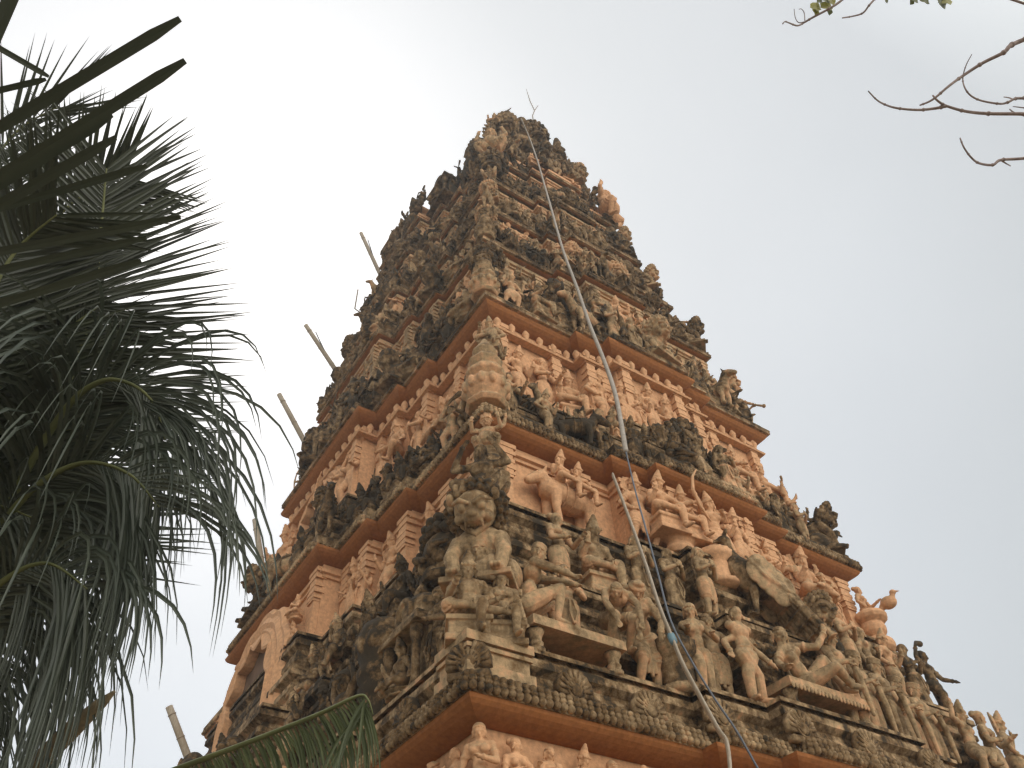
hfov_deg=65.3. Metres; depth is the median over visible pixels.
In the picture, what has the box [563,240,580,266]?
lion statue
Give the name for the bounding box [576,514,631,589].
statue
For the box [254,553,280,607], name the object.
statue
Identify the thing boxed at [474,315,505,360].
statue
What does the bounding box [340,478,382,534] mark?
statue
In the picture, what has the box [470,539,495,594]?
statue
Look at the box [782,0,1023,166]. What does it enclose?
bare tree
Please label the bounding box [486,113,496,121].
statue
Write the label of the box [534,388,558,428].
statue
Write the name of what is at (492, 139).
statue
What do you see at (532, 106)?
lightning rod
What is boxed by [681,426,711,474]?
statue
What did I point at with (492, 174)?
monkey statue
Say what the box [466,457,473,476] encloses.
statue
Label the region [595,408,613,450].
statue
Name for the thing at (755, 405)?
statue
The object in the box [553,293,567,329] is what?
statue
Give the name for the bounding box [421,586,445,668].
statue
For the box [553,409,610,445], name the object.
bull statue
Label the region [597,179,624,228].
statue
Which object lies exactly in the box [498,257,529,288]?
statue
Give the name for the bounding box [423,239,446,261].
statue
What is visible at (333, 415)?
statue
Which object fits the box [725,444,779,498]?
statue
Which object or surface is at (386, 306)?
statue
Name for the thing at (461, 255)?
statue
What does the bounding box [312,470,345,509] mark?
statue
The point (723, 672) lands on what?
statue
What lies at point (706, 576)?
statue
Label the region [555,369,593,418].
statue
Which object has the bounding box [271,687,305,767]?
statue
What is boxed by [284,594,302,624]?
statue
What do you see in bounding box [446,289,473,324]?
statue
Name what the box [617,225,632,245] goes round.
lion statue
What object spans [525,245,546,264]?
statue
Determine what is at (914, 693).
statue
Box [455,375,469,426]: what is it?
statue
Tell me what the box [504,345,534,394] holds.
statue
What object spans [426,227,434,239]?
statue
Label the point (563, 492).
statue
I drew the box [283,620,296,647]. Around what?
statue
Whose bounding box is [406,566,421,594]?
statue
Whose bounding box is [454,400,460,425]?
statue
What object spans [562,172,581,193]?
statue
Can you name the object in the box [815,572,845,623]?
statue
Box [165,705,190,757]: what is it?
bamboo pole
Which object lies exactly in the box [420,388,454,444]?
statue
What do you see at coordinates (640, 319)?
statue
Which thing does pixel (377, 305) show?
statue
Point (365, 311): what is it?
lion statue
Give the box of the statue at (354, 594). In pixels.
[343,555,369,611]
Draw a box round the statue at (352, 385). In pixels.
[333,381,357,410]
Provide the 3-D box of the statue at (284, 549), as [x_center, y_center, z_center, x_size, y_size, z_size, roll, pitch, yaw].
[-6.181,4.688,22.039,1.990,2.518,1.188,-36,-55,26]
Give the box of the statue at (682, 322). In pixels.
[673,315,688,329]
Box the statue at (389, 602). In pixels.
[376,552,415,616]
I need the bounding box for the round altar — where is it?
[701,544,739,589]
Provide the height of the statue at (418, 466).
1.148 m
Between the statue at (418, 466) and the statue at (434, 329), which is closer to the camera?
the statue at (418, 466)
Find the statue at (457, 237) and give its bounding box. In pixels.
[449,226,461,247]
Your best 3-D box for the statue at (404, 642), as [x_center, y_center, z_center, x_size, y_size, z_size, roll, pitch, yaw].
[-1.476,3.793,11.735,0.902,2.052,1.254,24,-53,-24]
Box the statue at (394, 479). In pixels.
[380,445,417,504]
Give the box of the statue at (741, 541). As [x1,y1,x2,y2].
[713,506,754,558]
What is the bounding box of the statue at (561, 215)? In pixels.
[556,200,568,227]
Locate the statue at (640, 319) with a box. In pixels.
[630,315,647,328]
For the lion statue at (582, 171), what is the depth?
34.64 m
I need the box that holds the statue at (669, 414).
[655,393,696,427]
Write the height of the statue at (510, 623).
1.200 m
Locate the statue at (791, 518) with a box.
[780,495,810,528]
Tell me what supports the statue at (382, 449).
on the temple tower
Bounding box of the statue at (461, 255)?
[458,234,476,261]
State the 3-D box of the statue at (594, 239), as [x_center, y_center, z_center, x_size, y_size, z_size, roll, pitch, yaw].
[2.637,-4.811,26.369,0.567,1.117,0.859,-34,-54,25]
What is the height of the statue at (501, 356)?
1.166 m
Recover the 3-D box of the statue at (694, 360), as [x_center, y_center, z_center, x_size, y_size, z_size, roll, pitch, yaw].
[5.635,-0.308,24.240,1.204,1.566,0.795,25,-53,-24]
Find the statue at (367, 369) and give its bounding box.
[357,361,369,380]
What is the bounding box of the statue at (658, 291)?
[652,276,663,299]
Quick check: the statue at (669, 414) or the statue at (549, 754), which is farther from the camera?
the statue at (669, 414)
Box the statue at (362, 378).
[357,376,366,388]
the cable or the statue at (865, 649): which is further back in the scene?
the statue at (865, 649)
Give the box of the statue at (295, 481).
[293,470,298,487]
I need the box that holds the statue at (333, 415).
[329,404,336,422]
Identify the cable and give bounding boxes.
[612,472,731,767]
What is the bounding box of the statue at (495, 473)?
[490,468,504,525]
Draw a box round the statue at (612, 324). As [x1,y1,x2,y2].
[603,307,620,335]
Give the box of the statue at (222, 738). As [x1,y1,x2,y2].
[211,732,226,765]
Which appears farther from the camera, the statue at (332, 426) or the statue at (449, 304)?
the statue at (332, 426)
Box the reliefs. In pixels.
[337,270,847,624]
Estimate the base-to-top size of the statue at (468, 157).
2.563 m
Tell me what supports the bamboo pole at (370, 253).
on the temple tower
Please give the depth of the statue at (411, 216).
32.74 m
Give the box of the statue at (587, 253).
[581,247,596,261]
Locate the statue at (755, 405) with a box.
[739,398,765,421]
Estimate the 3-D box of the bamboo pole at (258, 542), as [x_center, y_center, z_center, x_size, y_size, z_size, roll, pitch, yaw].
[-6.916,5.180,22.177,1.208,3.164,0.196,24,-53,-24]
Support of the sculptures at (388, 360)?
on the temple tower
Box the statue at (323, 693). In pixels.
[309,679,337,754]
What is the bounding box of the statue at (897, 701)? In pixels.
[866,657,921,738]
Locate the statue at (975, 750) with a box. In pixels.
[946,696,1004,767]
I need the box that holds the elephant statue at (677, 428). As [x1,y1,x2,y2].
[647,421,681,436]
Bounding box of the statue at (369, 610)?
[352,589,376,658]
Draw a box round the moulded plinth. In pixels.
[434,628,536,694]
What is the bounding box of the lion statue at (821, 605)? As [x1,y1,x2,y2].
[803,589,844,651]
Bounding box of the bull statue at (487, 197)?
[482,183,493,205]
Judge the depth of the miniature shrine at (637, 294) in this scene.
24.81 m
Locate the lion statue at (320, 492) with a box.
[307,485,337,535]
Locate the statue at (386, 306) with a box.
[371,303,393,322]
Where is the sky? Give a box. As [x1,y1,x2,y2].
[0,0,1023,767]
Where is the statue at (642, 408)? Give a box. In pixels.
[607,380,651,428]
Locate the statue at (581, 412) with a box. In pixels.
[566,405,595,437]
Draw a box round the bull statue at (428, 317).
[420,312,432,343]
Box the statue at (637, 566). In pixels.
[624,535,656,605]
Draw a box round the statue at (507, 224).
[500,222,520,241]
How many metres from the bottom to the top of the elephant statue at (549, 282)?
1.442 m
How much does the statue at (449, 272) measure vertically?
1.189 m
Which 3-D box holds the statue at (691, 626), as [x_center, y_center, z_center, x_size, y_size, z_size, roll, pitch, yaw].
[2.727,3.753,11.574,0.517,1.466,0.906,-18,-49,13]
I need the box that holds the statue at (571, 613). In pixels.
[551,564,586,627]
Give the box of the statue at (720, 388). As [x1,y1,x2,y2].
[705,368,736,407]
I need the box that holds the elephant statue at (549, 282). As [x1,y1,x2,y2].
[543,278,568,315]
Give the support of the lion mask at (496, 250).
on the temple tower
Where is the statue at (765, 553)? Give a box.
[752,532,786,573]
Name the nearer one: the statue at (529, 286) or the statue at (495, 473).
the statue at (495, 473)
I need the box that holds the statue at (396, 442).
[381,419,406,467]
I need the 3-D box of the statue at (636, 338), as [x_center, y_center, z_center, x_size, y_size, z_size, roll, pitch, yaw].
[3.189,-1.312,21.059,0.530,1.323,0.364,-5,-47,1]
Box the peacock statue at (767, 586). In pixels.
[713,529,837,659]
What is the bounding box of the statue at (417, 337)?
[414,322,423,343]
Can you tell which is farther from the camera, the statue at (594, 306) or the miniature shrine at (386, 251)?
the miniature shrine at (386, 251)
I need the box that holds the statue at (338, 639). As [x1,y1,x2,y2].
[318,612,346,676]
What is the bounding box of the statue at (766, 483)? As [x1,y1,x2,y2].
[751,457,796,506]
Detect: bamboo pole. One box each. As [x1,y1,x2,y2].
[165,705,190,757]
[252,518,264,564]
[277,393,304,441]
[304,324,335,369]
[359,232,380,273]
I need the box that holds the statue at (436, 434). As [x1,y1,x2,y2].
[431,415,447,444]
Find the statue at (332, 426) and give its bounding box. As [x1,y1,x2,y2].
[331,397,343,431]
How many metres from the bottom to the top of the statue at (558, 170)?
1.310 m
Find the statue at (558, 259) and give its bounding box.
[551,248,565,269]
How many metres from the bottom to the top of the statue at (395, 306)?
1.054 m
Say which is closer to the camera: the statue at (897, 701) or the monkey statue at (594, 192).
the statue at (897, 701)
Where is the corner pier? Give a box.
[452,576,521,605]
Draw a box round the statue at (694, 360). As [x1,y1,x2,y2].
[685,355,713,382]
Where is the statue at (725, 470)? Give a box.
[712,445,737,486]
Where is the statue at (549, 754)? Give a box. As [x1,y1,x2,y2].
[541,747,562,767]
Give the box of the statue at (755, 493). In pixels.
[743,480,764,508]
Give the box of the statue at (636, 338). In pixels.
[625,317,644,347]
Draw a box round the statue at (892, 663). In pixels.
[875,627,907,694]
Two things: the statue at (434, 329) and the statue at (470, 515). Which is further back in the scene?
the statue at (434, 329)
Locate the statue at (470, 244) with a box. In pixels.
[464,229,473,258]
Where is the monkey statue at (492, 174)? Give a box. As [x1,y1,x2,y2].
[480,165,496,179]
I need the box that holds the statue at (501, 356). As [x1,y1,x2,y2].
[497,344,506,359]
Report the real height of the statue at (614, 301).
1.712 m
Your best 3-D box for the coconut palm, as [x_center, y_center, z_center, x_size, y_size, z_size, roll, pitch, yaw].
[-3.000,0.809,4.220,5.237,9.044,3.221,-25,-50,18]
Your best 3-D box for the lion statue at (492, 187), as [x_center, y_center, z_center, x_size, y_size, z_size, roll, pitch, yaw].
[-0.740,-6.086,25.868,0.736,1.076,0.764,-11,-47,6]
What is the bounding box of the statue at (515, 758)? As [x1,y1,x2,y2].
[501,737,542,767]
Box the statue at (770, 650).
[762,637,789,678]
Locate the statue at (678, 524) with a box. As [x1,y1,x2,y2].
[644,469,714,552]
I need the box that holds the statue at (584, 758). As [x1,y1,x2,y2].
[575,743,591,767]
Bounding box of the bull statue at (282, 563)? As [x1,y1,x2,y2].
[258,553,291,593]
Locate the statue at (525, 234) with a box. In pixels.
[519,231,542,248]
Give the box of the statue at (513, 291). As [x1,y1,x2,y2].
[495,267,526,307]
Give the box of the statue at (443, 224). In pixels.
[439,216,450,229]
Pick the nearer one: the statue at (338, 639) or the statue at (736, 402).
the statue at (338, 639)
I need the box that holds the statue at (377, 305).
[368,301,380,316]
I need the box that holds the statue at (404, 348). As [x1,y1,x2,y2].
[396,346,410,360]
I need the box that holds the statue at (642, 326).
[640,319,667,345]
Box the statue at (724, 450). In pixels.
[706,446,726,470]
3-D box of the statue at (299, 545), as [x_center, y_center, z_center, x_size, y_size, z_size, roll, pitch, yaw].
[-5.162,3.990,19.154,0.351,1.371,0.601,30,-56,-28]
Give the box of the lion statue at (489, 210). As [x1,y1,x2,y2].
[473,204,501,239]
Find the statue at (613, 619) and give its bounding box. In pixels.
[597,581,645,653]
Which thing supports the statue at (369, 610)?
on the temple tower
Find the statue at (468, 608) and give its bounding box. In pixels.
[441,549,498,648]
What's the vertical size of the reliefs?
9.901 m
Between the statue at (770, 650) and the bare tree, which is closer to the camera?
the bare tree
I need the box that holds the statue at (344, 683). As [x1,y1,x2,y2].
[314,656,356,742]
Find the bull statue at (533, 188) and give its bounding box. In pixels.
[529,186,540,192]
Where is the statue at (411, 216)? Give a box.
[401,185,426,231]
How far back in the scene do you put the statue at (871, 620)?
17.71 m
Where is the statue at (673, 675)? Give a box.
[655,632,702,692]
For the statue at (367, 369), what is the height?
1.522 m
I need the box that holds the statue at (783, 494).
[778,476,797,512]
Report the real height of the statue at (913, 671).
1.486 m
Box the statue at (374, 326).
[368,310,383,338]
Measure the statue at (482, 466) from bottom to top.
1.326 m
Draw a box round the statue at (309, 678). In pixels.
[285,641,328,698]
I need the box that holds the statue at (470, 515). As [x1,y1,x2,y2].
[438,476,522,597]
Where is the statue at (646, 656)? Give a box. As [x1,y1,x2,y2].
[622,579,665,684]
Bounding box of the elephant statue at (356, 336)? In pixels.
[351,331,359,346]
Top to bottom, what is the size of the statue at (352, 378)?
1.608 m
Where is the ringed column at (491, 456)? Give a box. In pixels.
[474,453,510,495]
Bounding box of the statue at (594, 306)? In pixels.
[586,288,611,317]
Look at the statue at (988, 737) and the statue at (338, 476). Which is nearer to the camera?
the statue at (988, 737)
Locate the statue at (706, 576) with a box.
[690,547,718,616]
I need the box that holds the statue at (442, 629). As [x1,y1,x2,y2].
[439,596,444,639]
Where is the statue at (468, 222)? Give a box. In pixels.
[462,208,474,229]
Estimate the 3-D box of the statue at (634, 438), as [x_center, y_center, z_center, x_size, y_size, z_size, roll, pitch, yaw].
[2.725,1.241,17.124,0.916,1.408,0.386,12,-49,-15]
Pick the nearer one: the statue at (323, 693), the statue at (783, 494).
the statue at (323, 693)
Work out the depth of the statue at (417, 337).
22.91 m
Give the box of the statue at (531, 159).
[525,153,541,168]
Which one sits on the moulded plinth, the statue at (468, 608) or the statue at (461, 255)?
the statue at (468, 608)
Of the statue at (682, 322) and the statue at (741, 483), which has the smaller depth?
the statue at (741, 483)
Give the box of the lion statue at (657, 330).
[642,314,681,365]
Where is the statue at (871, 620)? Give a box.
[851,586,901,668]
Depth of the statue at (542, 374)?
18.25 m
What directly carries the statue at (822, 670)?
on the stone bench at (811, 693)
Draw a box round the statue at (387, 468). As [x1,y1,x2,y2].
[373,462,392,505]
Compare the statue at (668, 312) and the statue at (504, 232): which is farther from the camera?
the statue at (668, 312)
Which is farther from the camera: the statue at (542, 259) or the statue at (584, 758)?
the statue at (542, 259)
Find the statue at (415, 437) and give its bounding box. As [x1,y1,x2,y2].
[406,410,423,448]
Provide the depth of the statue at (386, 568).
15.98 m
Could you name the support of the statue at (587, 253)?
on the temple tower
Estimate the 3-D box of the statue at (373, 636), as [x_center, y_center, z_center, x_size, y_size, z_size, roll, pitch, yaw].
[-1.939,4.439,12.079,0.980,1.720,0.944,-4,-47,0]
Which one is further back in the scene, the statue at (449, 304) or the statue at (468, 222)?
the statue at (468, 222)
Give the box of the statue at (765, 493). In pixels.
[751,485,773,514]
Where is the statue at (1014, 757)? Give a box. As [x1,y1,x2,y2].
[987,710,1023,767]
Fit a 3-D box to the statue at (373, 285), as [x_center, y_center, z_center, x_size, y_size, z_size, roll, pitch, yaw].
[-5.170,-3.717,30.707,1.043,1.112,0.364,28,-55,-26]
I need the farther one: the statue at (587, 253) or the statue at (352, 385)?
the statue at (587, 253)
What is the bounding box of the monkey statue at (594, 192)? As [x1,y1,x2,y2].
[590,186,597,195]
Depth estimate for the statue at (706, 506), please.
15.84 m
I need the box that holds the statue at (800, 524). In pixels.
[790,503,809,538]
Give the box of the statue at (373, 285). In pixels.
[365,279,376,296]
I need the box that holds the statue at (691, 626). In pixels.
[678,602,719,688]
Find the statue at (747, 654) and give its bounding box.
[721,606,777,702]
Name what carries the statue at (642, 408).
on the temple tower
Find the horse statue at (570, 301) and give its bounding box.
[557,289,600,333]
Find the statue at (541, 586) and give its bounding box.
[536,571,551,651]
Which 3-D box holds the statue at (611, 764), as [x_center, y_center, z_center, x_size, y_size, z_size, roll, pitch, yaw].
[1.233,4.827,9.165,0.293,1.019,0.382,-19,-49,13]
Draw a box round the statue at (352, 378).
[336,371,363,404]
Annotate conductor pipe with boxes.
[521,118,627,452]
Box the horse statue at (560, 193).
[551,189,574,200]
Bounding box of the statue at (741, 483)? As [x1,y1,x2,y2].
[732,466,749,489]
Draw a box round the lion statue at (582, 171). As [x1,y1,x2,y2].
[574,162,590,190]
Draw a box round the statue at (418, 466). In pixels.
[409,435,439,476]
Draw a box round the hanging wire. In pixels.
[625,451,758,767]
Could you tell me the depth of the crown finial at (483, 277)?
19.21 m
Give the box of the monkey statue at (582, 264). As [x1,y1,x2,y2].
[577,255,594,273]
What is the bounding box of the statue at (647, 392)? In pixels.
[639,382,665,425]
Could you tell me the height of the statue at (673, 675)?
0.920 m
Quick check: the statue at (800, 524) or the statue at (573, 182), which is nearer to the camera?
the statue at (800, 524)
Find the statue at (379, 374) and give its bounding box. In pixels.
[366,369,383,387]
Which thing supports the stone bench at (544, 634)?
on the temple tower
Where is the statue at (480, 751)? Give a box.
[459,722,499,767]
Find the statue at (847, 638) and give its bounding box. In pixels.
[834,609,862,668]
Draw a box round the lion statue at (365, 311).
[363,309,368,315]
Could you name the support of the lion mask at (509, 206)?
on the temple tower
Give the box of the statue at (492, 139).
[473,126,507,153]
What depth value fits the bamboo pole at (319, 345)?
29.14 m
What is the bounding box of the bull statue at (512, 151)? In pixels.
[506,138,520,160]
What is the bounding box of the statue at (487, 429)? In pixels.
[468,412,507,459]
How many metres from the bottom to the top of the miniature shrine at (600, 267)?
1.294 m
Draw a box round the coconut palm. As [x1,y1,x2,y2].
[0,0,380,767]
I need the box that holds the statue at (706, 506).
[688,469,736,552]
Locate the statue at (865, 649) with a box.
[854,627,885,678]
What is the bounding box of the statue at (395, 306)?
[387,297,397,310]
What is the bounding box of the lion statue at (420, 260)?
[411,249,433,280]
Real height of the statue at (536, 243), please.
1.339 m
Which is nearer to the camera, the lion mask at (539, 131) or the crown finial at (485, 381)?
the crown finial at (485, 381)
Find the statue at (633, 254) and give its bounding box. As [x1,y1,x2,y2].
[627,246,640,261]
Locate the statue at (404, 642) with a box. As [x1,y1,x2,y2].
[374,584,434,715]
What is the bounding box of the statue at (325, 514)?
[315,481,336,535]
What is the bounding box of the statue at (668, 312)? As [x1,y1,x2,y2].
[658,309,679,325]
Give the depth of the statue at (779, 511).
19.03 m
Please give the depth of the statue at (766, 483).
20.57 m
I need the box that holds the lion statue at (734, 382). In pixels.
[729,374,745,402]
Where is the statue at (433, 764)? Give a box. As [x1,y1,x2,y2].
[427,761,439,767]
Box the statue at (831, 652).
[821,630,875,721]
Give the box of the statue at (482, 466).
[449,436,510,507]
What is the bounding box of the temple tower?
[201,120,991,767]
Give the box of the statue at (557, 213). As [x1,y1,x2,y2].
[547,209,560,230]
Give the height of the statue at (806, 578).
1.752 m
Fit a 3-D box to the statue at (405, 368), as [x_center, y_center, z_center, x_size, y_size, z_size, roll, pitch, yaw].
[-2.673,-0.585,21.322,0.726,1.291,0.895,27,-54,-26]
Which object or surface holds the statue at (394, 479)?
on the temple tower
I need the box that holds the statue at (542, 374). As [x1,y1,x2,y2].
[533,358,566,403]
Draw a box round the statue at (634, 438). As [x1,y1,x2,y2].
[619,415,659,457]
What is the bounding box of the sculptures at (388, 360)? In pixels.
[296,108,787,534]
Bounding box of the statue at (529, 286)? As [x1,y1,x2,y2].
[518,266,543,293]
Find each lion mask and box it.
[296,426,322,468]
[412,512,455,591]
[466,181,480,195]
[467,241,505,276]
[473,149,509,180]
[497,197,522,219]
[526,119,549,140]
[608,260,630,280]
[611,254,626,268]
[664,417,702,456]
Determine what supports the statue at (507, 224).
on the temple tower
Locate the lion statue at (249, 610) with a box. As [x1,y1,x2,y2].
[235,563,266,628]
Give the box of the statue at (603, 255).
[594,252,608,270]
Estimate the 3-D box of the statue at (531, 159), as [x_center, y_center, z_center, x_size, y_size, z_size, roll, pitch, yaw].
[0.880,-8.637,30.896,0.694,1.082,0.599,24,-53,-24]
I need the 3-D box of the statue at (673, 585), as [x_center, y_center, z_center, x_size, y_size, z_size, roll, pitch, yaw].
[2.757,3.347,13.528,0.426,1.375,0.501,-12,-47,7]
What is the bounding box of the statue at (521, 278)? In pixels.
[514,275,532,292]
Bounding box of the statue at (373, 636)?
[354,616,396,730]
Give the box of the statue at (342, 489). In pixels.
[336,437,365,503]
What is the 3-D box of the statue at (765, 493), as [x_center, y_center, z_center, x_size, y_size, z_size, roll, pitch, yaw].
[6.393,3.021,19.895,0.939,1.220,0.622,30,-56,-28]
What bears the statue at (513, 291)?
on the temple tower
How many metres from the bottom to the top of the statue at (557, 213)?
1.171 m
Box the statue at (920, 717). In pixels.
[886,675,941,755]
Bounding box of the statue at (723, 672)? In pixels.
[678,613,756,693]
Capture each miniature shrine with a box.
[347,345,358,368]
[379,226,400,269]
[426,170,459,217]
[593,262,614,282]
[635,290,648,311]
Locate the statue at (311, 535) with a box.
[303,517,316,549]
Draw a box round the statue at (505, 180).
[501,173,520,197]
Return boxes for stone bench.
[525,613,626,678]
[766,675,874,723]
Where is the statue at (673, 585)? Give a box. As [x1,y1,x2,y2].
[658,548,686,605]
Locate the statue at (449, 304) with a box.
[441,288,460,343]
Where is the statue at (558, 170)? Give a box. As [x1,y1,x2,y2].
[551,158,561,174]
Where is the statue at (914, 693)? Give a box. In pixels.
[905,682,961,766]
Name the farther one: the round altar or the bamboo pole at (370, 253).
the bamboo pole at (370, 253)
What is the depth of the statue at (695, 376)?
22.74 m
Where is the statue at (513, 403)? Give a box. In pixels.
[506,372,528,412]
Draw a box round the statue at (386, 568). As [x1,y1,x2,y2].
[373,530,398,590]
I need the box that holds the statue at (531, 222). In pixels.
[526,213,535,229]
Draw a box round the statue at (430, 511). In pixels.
[417,501,435,553]
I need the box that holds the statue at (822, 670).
[771,624,864,693]
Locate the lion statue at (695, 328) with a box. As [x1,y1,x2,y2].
[685,315,708,353]
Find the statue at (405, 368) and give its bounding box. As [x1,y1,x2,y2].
[397,346,418,380]
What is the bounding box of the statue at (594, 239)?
[581,225,602,247]
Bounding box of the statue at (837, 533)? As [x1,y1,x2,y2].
[805,507,841,538]
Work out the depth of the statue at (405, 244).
29.02 m
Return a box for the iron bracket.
[354,289,359,311]
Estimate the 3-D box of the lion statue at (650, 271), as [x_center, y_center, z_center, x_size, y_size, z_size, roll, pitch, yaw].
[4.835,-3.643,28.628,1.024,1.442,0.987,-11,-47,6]
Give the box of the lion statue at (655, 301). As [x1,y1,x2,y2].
[644,291,661,314]
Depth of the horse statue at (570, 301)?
20.59 m
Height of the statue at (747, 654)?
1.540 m
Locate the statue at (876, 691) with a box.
[844,649,898,731]
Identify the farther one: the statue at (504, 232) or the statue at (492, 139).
the statue at (492, 139)
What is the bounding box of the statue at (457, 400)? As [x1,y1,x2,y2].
[435,382,461,429]
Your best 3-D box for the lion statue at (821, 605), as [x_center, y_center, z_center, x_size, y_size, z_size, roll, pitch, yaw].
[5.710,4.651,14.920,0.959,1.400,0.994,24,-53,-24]
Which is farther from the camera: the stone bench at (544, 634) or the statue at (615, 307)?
the statue at (615, 307)
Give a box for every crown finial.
[461,339,510,415]
[468,257,500,303]
[474,213,496,242]
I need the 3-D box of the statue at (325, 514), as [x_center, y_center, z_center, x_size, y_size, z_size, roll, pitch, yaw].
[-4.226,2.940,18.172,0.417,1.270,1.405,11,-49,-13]
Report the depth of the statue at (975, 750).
14.88 m
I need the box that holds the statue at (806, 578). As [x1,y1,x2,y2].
[776,545,840,603]
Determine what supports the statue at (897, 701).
on the temple tower
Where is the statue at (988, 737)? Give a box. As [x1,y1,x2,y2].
[968,711,1017,767]
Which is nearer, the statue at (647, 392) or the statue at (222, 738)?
the statue at (222, 738)
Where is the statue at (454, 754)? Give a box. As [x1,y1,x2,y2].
[442,747,460,767]
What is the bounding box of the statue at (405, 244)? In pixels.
[402,238,411,251]
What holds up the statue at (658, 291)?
on the temple tower
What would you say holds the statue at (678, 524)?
on the temple tower
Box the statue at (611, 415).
[606,406,627,438]
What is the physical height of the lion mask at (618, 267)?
1.137 m
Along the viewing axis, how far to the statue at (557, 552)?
12.86 m
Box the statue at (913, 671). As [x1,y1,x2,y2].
[896,644,932,702]
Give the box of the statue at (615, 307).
[613,303,629,322]
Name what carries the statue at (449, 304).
on the temple tower
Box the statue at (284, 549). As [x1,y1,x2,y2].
[261,521,299,565]
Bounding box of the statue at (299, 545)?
[288,525,306,567]
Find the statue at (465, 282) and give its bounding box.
[452,276,470,302]
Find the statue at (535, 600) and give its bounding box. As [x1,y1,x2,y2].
[520,541,582,623]
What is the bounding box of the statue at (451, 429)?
[439,391,461,450]
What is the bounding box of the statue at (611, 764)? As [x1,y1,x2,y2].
[605,760,617,767]
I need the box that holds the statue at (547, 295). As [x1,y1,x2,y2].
[532,282,560,300]
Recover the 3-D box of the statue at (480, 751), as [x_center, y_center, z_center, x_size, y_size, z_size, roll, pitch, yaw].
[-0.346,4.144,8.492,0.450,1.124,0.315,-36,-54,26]
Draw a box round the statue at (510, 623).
[483,574,528,646]
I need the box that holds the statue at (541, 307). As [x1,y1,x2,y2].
[528,283,560,324]
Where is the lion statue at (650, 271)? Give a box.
[643,263,660,290]
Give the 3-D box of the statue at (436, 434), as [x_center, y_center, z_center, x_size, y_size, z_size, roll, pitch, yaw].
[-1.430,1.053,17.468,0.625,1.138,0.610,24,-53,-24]
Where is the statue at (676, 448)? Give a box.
[652,425,698,466]
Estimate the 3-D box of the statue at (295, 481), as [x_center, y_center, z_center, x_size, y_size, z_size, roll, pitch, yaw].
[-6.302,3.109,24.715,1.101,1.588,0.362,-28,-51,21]
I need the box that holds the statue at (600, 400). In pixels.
[583,368,615,418]
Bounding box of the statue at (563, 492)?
[524,449,602,528]
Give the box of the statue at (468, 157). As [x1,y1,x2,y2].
[459,143,474,187]
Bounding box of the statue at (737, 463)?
[705,432,748,465]
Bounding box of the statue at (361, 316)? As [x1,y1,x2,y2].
[353,311,366,329]
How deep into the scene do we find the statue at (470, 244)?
23.36 m
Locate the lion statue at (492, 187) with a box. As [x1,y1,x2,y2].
[478,179,499,205]
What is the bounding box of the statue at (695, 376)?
[684,361,711,399]
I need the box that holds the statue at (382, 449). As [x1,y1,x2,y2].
[374,444,387,482]
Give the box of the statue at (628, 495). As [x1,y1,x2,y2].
[618,472,660,544]
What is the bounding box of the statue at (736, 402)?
[729,389,755,416]
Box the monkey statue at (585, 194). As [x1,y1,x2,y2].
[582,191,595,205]
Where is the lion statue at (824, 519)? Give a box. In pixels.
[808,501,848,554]
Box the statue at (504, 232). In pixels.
[498,225,519,240]
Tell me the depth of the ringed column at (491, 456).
13.80 m
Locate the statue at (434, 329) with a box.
[426,306,447,347]
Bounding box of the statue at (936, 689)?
[913,641,959,707]
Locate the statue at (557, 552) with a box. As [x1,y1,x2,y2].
[546,513,587,578]
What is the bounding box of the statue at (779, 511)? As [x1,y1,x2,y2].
[769,493,791,530]
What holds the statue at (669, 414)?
on the temple tower
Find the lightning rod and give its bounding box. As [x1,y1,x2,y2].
[526,89,537,119]
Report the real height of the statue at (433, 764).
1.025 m
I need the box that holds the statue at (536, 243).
[530,238,549,257]
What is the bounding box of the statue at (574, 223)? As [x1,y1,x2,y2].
[569,219,581,231]
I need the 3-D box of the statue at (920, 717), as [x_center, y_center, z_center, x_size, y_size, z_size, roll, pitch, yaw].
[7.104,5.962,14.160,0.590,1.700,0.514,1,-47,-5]
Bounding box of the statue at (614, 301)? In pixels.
[610,295,629,319]
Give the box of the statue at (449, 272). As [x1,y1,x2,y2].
[442,255,463,281]
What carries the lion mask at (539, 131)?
on the temple tower
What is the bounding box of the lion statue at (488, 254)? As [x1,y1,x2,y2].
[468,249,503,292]
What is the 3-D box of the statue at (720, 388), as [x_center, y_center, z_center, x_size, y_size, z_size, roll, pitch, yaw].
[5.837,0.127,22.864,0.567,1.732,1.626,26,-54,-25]

